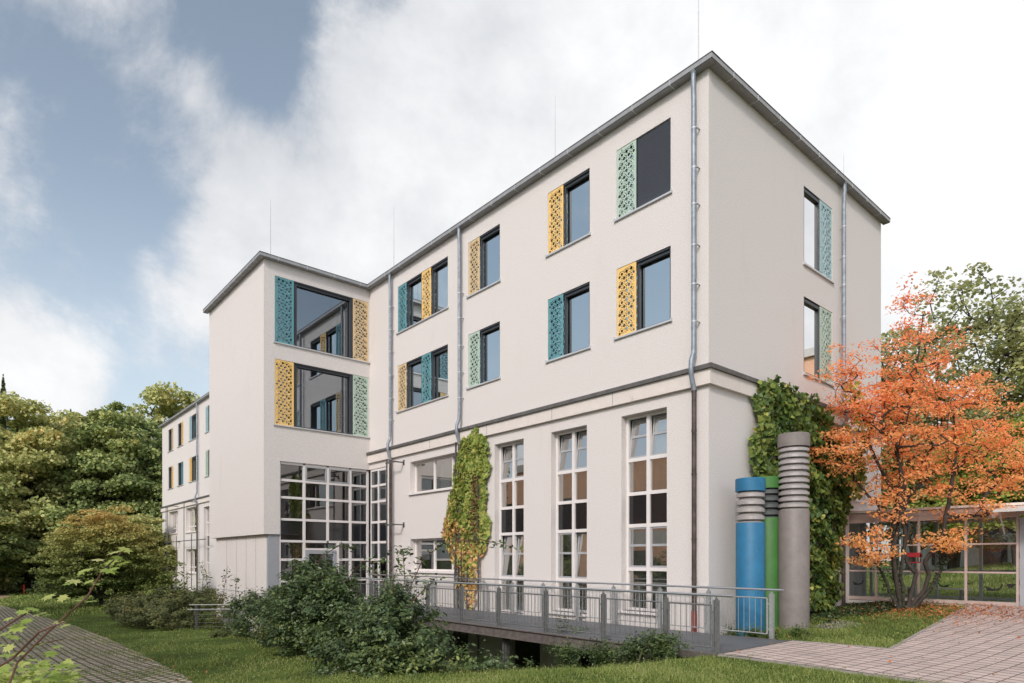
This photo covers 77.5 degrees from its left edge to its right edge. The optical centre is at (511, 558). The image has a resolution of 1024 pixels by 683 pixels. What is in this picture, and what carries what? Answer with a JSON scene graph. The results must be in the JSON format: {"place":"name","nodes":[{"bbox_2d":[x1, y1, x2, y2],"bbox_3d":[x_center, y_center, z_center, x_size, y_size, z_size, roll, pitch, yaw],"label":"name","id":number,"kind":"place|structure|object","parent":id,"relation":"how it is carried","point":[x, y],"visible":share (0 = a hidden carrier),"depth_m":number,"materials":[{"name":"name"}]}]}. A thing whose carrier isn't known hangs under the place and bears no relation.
{"place":"outdoors","nodes":[
{"label":"outdoors","id":0,"kind":"place"},
{"bbox_2d":[0,592,8,598],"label":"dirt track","id":1,"kind":"structure","parent":0,"point":[3,595],"depth_m":56.92,"materials":[{"name":"beige soil"}]},
{"bbox_2d":[0,605,192,682],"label":"driveway","id":2,"kind":"structure","parent":0,"point":[99,662],"depth_m":16.33,"materials":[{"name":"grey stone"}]},
{"bbox_2d":[0,584,203,616],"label":"grass","id":3,"kind":"structure","parent":0,"point":[28,597],"depth_m":40.94,"materials":[{"name":"green plant"}]},
{"bbox_2d":[46,612,332,678],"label":"grass","id":4,"kind":"structure","parent":0,"point":[217,662],"depth_m":15.49,"materials":[{"name":"green plant"}]},
{"bbox_2d":[0,561,1015,682],"bbox_3d":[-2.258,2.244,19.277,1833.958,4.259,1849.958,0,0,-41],"label":"ground","id":5,"kind":"structure","parent":0,"point":[205,655],"depth_m":15.32,"materials":[{"name":"green plant"}]},
{"bbox_2d":[0,374,10,431],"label":"fir tree","id":6,"kind":"object","parent":5,"relation":"on","point":[3,420],"visible":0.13,"depth_m":69.62,"materials":[{"name":"green plant"}]},
{"bbox_2d":[0,505,32,586],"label":"beech tree","id":7,"kind":"object","parent":5,"relation":"on","point":[5,553],"visible":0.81,"depth_m":57.98,"materials":[{"name":"green plant"}]},
{"bbox_2d":[0,416,41,585],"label":"beech tree","id":8,"kind":"object","parent":5,"relation":"on","point":[13,430],"visible":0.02,"depth_m":68.41,"materials":[{"name":"green plant"}]},
{"bbox_2d":[0,658,83,682],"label":"shrub","id":9,"kind":"object","parent":5,"relation":"on","point":[37,675],"visible":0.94,"depth_m":3.68,"materials":[{"name":"green plant"}]},
{"bbox_2d":[0,391,108,592],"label":"beech tree","id":10,"kind":"object","parent":5,"relation":"on","point":[34,456],"visible":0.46,"depth_m":61.61,"materials":[{"name":"green plant"}]},
{"bbox_2d":[0,546,132,682],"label":"maple sapling","id":11,"kind":"object","parent":5,"relation":"on","point":[19,627],"visible":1,"depth_m":3.40,"materials":[{"name":"green plant"}]},
{"bbox_2d":[27,415,114,565],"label":"beech tree","id":12,"kind":"object","parent":5,"relation":"on","point":[65,434],"visible":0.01,"depth_m":73.30,"materials":[{"name":"green plant"}]},
{"bbox_2d":[17,400,161,567],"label":"beech tree","id":13,"kind":"object","parent":5,"relation":"on","point":[113,439],"visible":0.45,"depth_m":64.17,"materials":[{"name":"green plant"}]},
{"bbox_2d":[22,505,185,605],"bbox_3d":[-24.185,-0.048,38.051,8.163,6.400,6.684,0,0,-41],"label":"hornbeam tree","id":14,"kind":"object","parent":5,"relation":"on","point":[81,554],"visible":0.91,"depth_m":36.84,"materials":[{"name":"green plant"}]},
{"bbox_2d":[52,408,157,503],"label":"beech tree","id":15,"kind":"object","parent":5,"relation":"on","point":[92,416],"visible":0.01,"depth_m":71.08,"materials":[{"name":"green plant"}]},
{"bbox_2d":[85,513,177,591],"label":"tree","id":16,"kind":"object","parent":5,"relation":"on","point":[158,536],"visible":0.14,"depth_m":51.12,"materials":[{"name":"green plant"}]},
{"bbox_2d":[139,467,161,531],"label":"beech tree","id":17,"kind":"object","parent":5,"relation":"on","point":[157,489],"visible":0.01,"depth_m":63.88,"materials":[{"name":"green plant"}]},
{"bbox_2d":[101,562,204,620],"bbox_3d":[-18.064,1.492,31.297,4.067,2.686,10.095,0,0,-41],"label":"rose shrub","id":18,"kind":"object","parent":5,"relation":"on","point":[119,599],"visible":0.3,"depth_m":29.42,"materials":[{"name":"green plant"}]},
{"bbox_2d":[109,381,199,500],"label":"beech tree","id":19,"kind":"object","parent":5,"relation":"on","point":[157,395],"visible":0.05,"depth_m":80.46,"materials":[{"name":"green plant"}]},
{"bbox_2d":[104,560,243,637],"bbox_3d":[-12.599,1.411,24.369,4.168,2.723,11.001,0,0,-41],"label":"rose shrub","id":20,"kind":"object","parent":5,"relation":"on","point":[137,612],"visible":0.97,"depth_m":24.88,"materials":[{"name":"green plant"}]},
{"bbox_2d":[187,604,232,630],"bbox_3d":[-10.016,2.317,23.894,4.246,1.265,0.192,0,0,2],"label":"ramp railing","id":21,"kind":"object","parent":5,"relation":"on","point":[195,609],"visible":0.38,"depth_m":23.94,"materials":[{"name":"metal"}]},
{"bbox_2d":[221,586,296,638],"bbox_3d":[-7.554,1.970,20.451,2.468,2.144,5.904,0,0,-41],"label":"elder shrub","id":22,"kind":"object","parent":5,"relation":"on","point":[251,605],"visible":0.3,"depth_m":20.81,"materials":[{"name":"green plant"}]},
{"bbox_2d":[252,616,297,649],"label":"elder shrub","id":23,"kind":"object","parent":5,"relation":"on","point":[261,633],"visible":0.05,"depth_m":16.89,"materials":[{"name":"green plant"}]},
{"bbox_2d":[256,542,391,658],"bbox_3d":[-4.434,0.966,14.747,2.443,2.723,5.234,0,0,-41],"label":"elder shrub","id":24,"kind":"object","parent":5,"relation":"on","point":[313,600],"visible":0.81,"depth_m":14.21,"materials":[{"name":"green plant"}]},
{"bbox_2d":[302,533,522,679],"bbox_3d":[-1.914,0.786,11.240,3.296,2.512,4.045,0,0,-41],"label":"elder shrub","id":25,"kind":"object","parent":5,"relation":"on","point":[376,651],"visible":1,"depth_m":10.78,"materials":[{"name":"green plant"}]},
{"bbox_2d":[446,653,539,670],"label":"mugwort shrub","id":26,"kind":"object","parent":5,"relation":"on","point":[531,663],"visible":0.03,"depth_m":13.82,"materials":[{"name":"green plant"}]},
{"bbox_2d":[159,0,890,669],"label":"school building","id":27,"kind":"structure","parent":5,"relation":"on","point":[597,334],"depth_m":18.72,"materials":[{"name":"paint"}]},
{"bbox_2d":[159,506,177,583],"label":"climbing trellis","id":28,"kind":"object","parent":27,"relation":"attached to","point":[167,542],"visible":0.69,"depth_m":50.32,"materials":[{"name":"grey metal"}]},
{"bbox_2d":[167,428,173,452],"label":"window","id":29,"kind":"structure","parent":27,"relation":"in","point":[171,430],"depth_m":52.50,"materials":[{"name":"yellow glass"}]},
{"bbox_2d":[167,466,173,489],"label":"window","id":30,"kind":"structure","parent":27,"relation":"in","point":[170,468],"depth_m":52.50,"materials":[{"name":"yellow glass"}]},
{"bbox_2d":[168,511,177,534],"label":"window","id":31,"kind":"structure","parent":27,"relation":"in","point":[174,514],"depth_m":51.85,"materials":[{"name":"white glass"}]},
{"bbox_2d":[177,422,183,447],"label":"window","id":32,"kind":"structure","parent":27,"relation":"in","point":[181,424],"depth_m":49.64,"materials":[{"name":"yellow glass"}]},
{"bbox_2d":[177,462,183,486],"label":"window","id":33,"kind":"structure","parent":27,"relation":"in","point":[180,464],"depth_m":49.59,"materials":[{"name":"teal glass"}]},
{"bbox_2d":[185,507,195,532],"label":"window","id":34,"kind":"structure","parent":27,"relation":"in","point":[192,511],"depth_m":48.03,"materials":[{"name":"white glass"}]},
{"bbox_2d":[185,549,195,573],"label":"window","id":35,"kind":"structure","parent":27,"relation":"in","point":[193,550],"depth_m":47.65,"materials":[{"name":"white glass"}]},
{"bbox_2d":[176,501,205,587],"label":"climbing trellis","id":36,"kind":"object","parent":27,"relation":"attached to","point":[191,540],"visible":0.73,"depth_m":45.10,"materials":[{"name":"grey metal"}]},
{"bbox_2d":[188,414,195,441],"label":"window","id":37,"kind":"structure","parent":27,"relation":"in","point":[192,420],"depth_m":47.31,"materials":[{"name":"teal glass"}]},
{"bbox_2d":[188,456,195,482],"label":"window","id":38,"kind":"structure","parent":27,"relation":"in","point":[192,461],"depth_m":47.31,"materials":[{"name":"yellow glass"}]},
{"bbox_2d":[202,507,209,576],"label":"window","id":39,"kind":"structure","parent":27,"relation":"in","point":[208,539],"depth_m":44.89,"materials":[{"name":"white glass"}]},
{"bbox_2d":[204,406,208,433],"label":"window","id":40,"kind":"structure","parent":27,"relation":"in","point":[207,408],"depth_m":44.45,"materials":[{"name":"teal glass"}]},
{"bbox_2d":[204,450,208,477],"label":"window","id":41,"kind":"structure","parent":27,"relation":"in","point":[207,452],"depth_m":44.45,"materials":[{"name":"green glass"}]},
{"bbox_2d":[306,550,335,566],"bbox_3d":[-7.584,0.650,25.315,1.270,1.960,0.100,0,0,-41],"label":"door","id":42,"kind":"structure","parent":27,"relation":"in","point":[308,552],"depth_m":25.24,"materials":[{"name":"silver metal"}]},
{"bbox_2d":[273,276,369,363],"bbox_3d":[-7.500,-9.403,25.348,4.010,2.547,0.260,0,0,-41],"label":"window","id":43,"kind":"structure","parent":27,"relation":"in","point":[310,318],"depth_m":25.35,"materials":[{"name":"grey glass"}]},
{"bbox_2d":[273,359,369,437],"bbox_3d":[-7.500,-6.283,25.348,4.010,2.527,0.260,0,0,-41],"label":"window","id":44,"kind":"structure","parent":27,"relation":"in","point":[306,397],"depth_m":25.35,"materials":[{"name":"grey glass"}]},
{"bbox_2d":[385,459,404,586],"bbox_3d":[-4.537,-0.850,24.627,0.469,6.000,0.720,0,0,-41],"label":"climbing trellis","id":45,"kind":"object","parent":27,"relation":"attached to","point":[387,524],"visible":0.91,"depth_m":24.62,"materials":[{"name":"grey metal"}]},
{"bbox_2d":[396,257,448,334],"bbox_3d":[-3.297,-9.673,23.655,0.260,1.847,3.500,0,0,-41],"label":"window","id":46,"kind":"structure","parent":27,"relation":"in","point":[425,296],"depth_m":23.58,"materials":[{"name":"clear glass"}]},
{"bbox_2d":[396,345,448,412],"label":"window","id":47,"kind":"structure","parent":27,"relation":"in","point":[424,379],"depth_m":23.58,"materials":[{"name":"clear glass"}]},
{"bbox_2d":[408,454,463,494],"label":"window","id":48,"kind":"structure","parent":27,"relation":"in","point":[432,475],"depth_m":23.32,"materials":[{"name":"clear glass"}]},
{"bbox_2d":[411,538,462,573],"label":"window","id":49,"kind":"structure","parent":27,"relation":"in","point":[438,560],"depth_m":23.45,"materials":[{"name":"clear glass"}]},
{"bbox_2d":[457,633,465,654],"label":"basement window","id":50,"kind":"structure","parent":27,"relation":"in","point":[463,636],"depth_m":22.05,"materials":[{"name":"black"}]},
{"bbox_2d":[455,442,479,661],"bbox_3d":[-1.412,-0.260,21.221,0.179,7.420,1.560,0,0,-41],"label":"climbing trellis","id":51,"kind":"object","parent":27,"relation":"attached to","point":[477,520],"visible":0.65,"depth_m":21.17,"materials":[{"name":"grey metal"}]},
{"bbox_2d":[441,427,491,654],"bbox_3d":[-1.698,-0.572,21.277,0.513,7.644,2.804,0,0,-41],"label":"climbing vine","id":52,"kind":"object","parent":51,"relation":"attached to","point":[469,503],"visible":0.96,"depth_m":21.04,"materials":[{"name":"green plant"}]},
{"bbox_2d":[466,225,500,298],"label":"window","id":53,"kind":"structure","parent":27,"relation":"in","point":[484,265],"depth_m":20.96,"materials":[{"name":"clear glass"}]},
{"bbox_2d":[466,322,500,389],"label":"window","id":54,"kind":"structure","parent":27,"relation":"in","point":[484,364],"depth_m":20.96,"materials":[{"name":"clear glass"}]},
{"bbox_2d":[491,440,523,614],"bbox_3d":[0.016,-0.959,19.956,0.512,5.378,1.480,0,0,-41],"label":"window","id":55,"kind":"structure","parent":27,"relation":"in","point":[512,465],"depth_m":19.99,"materials":[{"name":"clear glass"}]},
{"bbox_2d":[515,640,539,669],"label":"basement window","id":56,"kind":"structure","parent":27,"relation":"in","point":[523,649],"depth_m":19.59,"materials":[{"name":"black"}]},
{"bbox_2d":[545,169,590,257],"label":"window","id":57,"kind":"structure","parent":27,"relation":"in","point":[569,207],"depth_m":18.03,"materials":[{"name":"clear glass"}]},
{"bbox_2d":[545,282,590,363],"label":"window","id":58,"kind":"structure","parent":27,"relation":"in","point":[568,314],"depth_m":18.03,"materials":[{"name":"clear glass"}]},
{"bbox_2d":[549,427,587,615],"bbox_3d":[1.700,-1.044,18.001,0.512,5.208,1.480,0,0,-41],"label":"window","id":59,"kind":"structure","parent":27,"relation":"in","point":[571,459],"depth_m":18.13,"materials":[{"name":"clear glass"}]},
{"bbox_2d":[581,649,606,669],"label":"basement window","id":60,"kind":"structure","parent":27,"relation":"in","point":[584,661],"depth_m":17.68,"materials":[{"name":"black"}]},
{"bbox_2d":[617,409,666,615],"bbox_3d":[3.393,-1.144,16.035,0.512,5.048,1.490,0,0,-41],"label":"window","id":61,"kind":"structure","parent":27,"relation":"in","point":[646,454],"depth_m":16.08,"materials":[{"name":"white glass"}]},
{"bbox_2d":[613,118,672,222],"bbox_3d":[3.314,-9.673,15.980,0.260,1.847,1.780,0,0,-41],"label":"window","id":62,"kind":"structure","parent":27,"relation":"in","point":[645,165],"depth_m":15.93,"materials":[{"name":"black glass"}]},
{"bbox_2d":[613,246,672,340],"bbox_3d":[3.314,-6.598,15.980,0.260,1.837,1.780,0,0,-41],"label":"window","id":63,"kind":"structure","parent":27,"relation":"in","point":[645,286],"depth_m":16.07,"materials":[{"name":"clear glass"}]},
{"bbox_2d":[747,374,853,610],"bbox_3d":[8.145,-1.552,17.082,5.864,6.005,0.866,0,0,-41],"label":"climbing vine","id":64,"kind":"object","parent":27,"relation":"attached to","point":[820,484],"visible":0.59,"depth_m":16.87,"materials":[{"name":"green plant"}]},
{"bbox_2d":[803,187,834,283],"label":"window","id":65,"kind":"structure","parent":27,"relation":"in","point":[817,222],"depth_m":18.26,"materials":[{"name":"clear glass"}]},
{"bbox_2d":[803,297,834,386],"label":"window","id":66,"kind":"structure","parent":27,"relation":"in","point":[817,324],"depth_m":18.24,"materials":[{"name":"clear glass"}]},
{"bbox_2d":[833,381,875,500],"bbox_3d":[9.888,-3.374,18.589,1.743,3.343,1.212,0,0,-80],"label":"climbing vine","id":67,"kind":"object","parent":27,"relation":"attached to","point":[861,476],"visible":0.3,"depth_m":18.39,"materials":[{"name":"green plant"}]},
{"bbox_2d":[851,467,869,503],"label":"window","id":68,"kind":"structure","parent":27,"relation":"in","point":[859,501],"depth_m":20.03,"materials":[{"name":"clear glass"}]},
{"bbox_2d":[347,574,791,668],"bbox_3d":[-1.152,2.581,18.614,2.890,3.938,18.250,0,0,-41],"label":"footbridge","id":69,"kind":"object","parent":5,"relation":"on","point":[506,627],"visible":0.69,"depth_m":14.73,"materials":[{"name":"silver metal"}]},
{"bbox_2d":[551,616,588,668],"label":"mugwort shrub","id":70,"kind":"object","parent":5,"relation":"on","point":[567,628],"visible":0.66,"depth_m":14.31,"materials":[{"name":"green plant"}]},
{"bbox_2d":[189,649,983,682],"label":"grass","id":71,"kind":"structure","parent":5,"relation":"on","point":[508,674],"depth_m":9.30,"materials":[{"name":"green plant"}]},
{"bbox_2d":[544,636,640,667],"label":"mugwort shrub","id":72,"kind":"object","parent":5,"relation":"on","point":[569,654],"visible":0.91,"depth_m":12.41,"materials":[{"name":"green plant"}]},
{"bbox_2d":[612,627,693,664],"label":"mugwort shrub","id":73,"kind":"object","parent":5,"relation":"on","point":[662,644],"visible":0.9,"depth_m":11.33,"materials":[{"name":"green plant"}]},
{"bbox_2d":[735,477,765,636],"bbox_3d":[5.402,-0.005,14.460,0.648,3.620,0.648,0,0,-41],"label":"ventilation pipe","id":74,"kind":"object","parent":5,"relation":"on","point":[750,545],"visible":0.95,"depth_m":14.20,"materials":[{"name":"blue metal"}]},
{"bbox_2d":[721,621,782,638],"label":"mugwort shrub","id":75,"kind":"object","parent":5,"relation":"on","point":[732,633],"visible":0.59,"depth_m":13.69,"materials":[{"name":"green plant"}]},
{"bbox_2d":[761,476,781,630],"bbox_3d":[6.069,-0.087,15.126,0.674,3.680,0.674,0,0,-41],"label":"ventilation pipe","id":76,"kind":"object","parent":5,"relation":"on","point":[772,503],"visible":0.46,"depth_m":14.82,"materials":[{"name":"green metal"}]},
{"bbox_2d":[777,432,809,629],"bbox_3d":[6.499,-0.604,14.718,0.694,4.530,0.694,0,0,-41],"label":"ventilation pipe","id":77,"kind":"object","parent":5,"relation":"on","point":[793,548],"visible":1,"depth_m":14.45,"materials":[{"name":"grey metal"}]},
{"bbox_2d":[775,623,812,639],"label":"mugwort shrub","id":78,"kind":"object","parent":5,"relation":"on","point":[794,632],"visible":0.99,"depth_m":13.28,"materials":[{"name":"green plant"}]},
{"bbox_2d":[813,620,858,628],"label":"gravel","id":79,"kind":"structure","parent":5,"relation":"on","point":[840,626],"depth_m":14.59,"materials":[{"name":"grey gravel"}]},
{"bbox_2d":[718,605,969,682],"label":"kerb","id":80,"kind":"structure","parent":5,"relation":"on","point":[891,647],"depth_m":10.51,"materials":[{"name":"grey concrete"}]},
{"bbox_2d":[736,600,965,647],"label":"grass","id":81,"kind":"structure","parent":5,"relation":"on","point":[908,625],"depth_m":13.85,"materials":[{"name":"green plant"}]},
{"bbox_2d":[810,600,912,623],"bbox_3d":[8.827,1.426,16.982,5.454,0.551,1.922,0,0,-41],"label":"ivy carpet","id":82,"kind":"object","parent":5,"relation":"on","point":[847,611],"visible":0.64,"depth_m":16.95,"materials":[{"name":"green plant"}]},
{"bbox_2d":[736,601,1023,674],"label":"fallen leaves","id":83,"kind":"object","parent":5,"relation":"on","point":[946,612],"visible":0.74,"depth_m":15.82,"materials":[{"name":"orange plant"}]},
{"bbox_2d":[866,353,932,541],"bbox_3d":[21.683,-6.171,40.122,8.307,13.844,8.529,0,0,-41],"label":"tree","id":84,"kind":"object","parent":5,"relation":"on","point":[887,530],"visible":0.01,"depth_m":38.44,"materials":[{"name":"green plant"}]},
{"bbox_2d":[806,271,1023,610],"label":"orange tree","id":85,"kind":"object","parent":5,"relation":"on","point":[899,452],"visible":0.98,"depth_m":16.81,"materials":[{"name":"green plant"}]},
{"bbox_2d":[904,534,922,562],"bbox_3d":[10.811,-0.370,17.205,0.260,0.961,0.380,0,0,-41],"label":"bird feeder","id":86,"kind":"object","parent":85,"relation":"hanging from","point":[914,555],"visible":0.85,"depth_m":17.14,"materials":[{"name":"red wood"}]},
{"bbox_2d":[849,502,1023,606],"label":"glass corridor","id":87,"kind":"object","parent":5,"relation":"on","point":[858,520],"visible":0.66,"depth_m":18.57,"materials":[{"name":"glass"}]},
{"bbox_2d":[900,587,972,599],"bbox_3d":[12.731,1.060,19.221,0.300,0.379,1.850,0,0,-41],"label":"bench","id":88,"kind":"object","parent":87,"relation":"on","point":[960,593],"visible":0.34,"depth_m":18.75,"materials":[{"name":"concrete"}]},
{"bbox_2d":[1019,517,1023,606],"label":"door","id":89,"kind":"structure","parent":87,"relation":"in","point":[1021,520],"depth_m":16.35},
{"bbox_2d":[881,439,1015,573],"bbox_3d":[22.727,-2.868,35.120,6.883,7.394,9.292,0,0,-41],"label":"tree","id":90,"kind":"object","parent":5,"relation":"on","point":[997,537],"visible":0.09,"depth_m":34.04,"materials":[{"name":"green plant"}]},
{"bbox_2d":[881,262,1023,568],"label":"tree","id":91,"kind":"object","parent":5,"relation":"on","point":[980,326],"visible":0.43,"depth_m":33.95,"materials":[{"name":"green plant"}]},
{"bbox_2d":[901,480,1015,574],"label":"pale house","id":92,"kind":"structure","parent":5,"relation":"on","point":[988,556],"depth_m":43.95,"materials":[{"name":"concrete"}]},
{"bbox_2d":[932,540,947,564],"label":"window","id":93,"kind":"structure","parent":92,"relation":"in","point":[933,556],"depth_m":45.44,"materials":[{"name":"black"}]},
{"bbox_2d":[983,539,1007,564],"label":"window","id":94,"kind":"structure","parent":92,"relation":"in","point":[988,558],"depth_m":43.06,"materials":[{"name":"black"}]},
{"bbox_2d":[907,401,1023,566],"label":"tree","id":95,"kind":"object","parent":5,"relation":"on","point":[991,525],"visible":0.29,"depth_m":30.31,"materials":[{"name":"green plant"}]},
{"bbox_2d":[959,290,1023,466],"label":"tree","id":96,"kind":"object","parent":5,"relation":"on","point":[998,352],"visible":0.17,"depth_m":34.76,"materials":[{"name":"green plant"}]},
{"bbox_2d":[986,342,1023,472],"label":"tree","id":97,"kind":"object","parent":5,"relation":"on","point":[1021,382],"visible":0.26,"depth_m":32.24,"materials":[{"name":"green plant"}]},
{"bbox_2d":[0,0,1023,560],"label":"sky","id":98,"kind":"structure","parent":0,"point":[148,148],"materials":[{"name":"white"}]},
{"bbox_2d":[724,605,1023,682],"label":"path","id":99,"kind":"structure","parent":0,"point":[991,651],"depth_m":10.81,"materials":[{"name":"tile"}]},
{"bbox_2d":[866,562,1015,601],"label":"grass","id":100,"kind":"structure","parent":0,"point":[907,578],"depth_m":26.44,"materials":[{"name":"green plant"}]}
]}

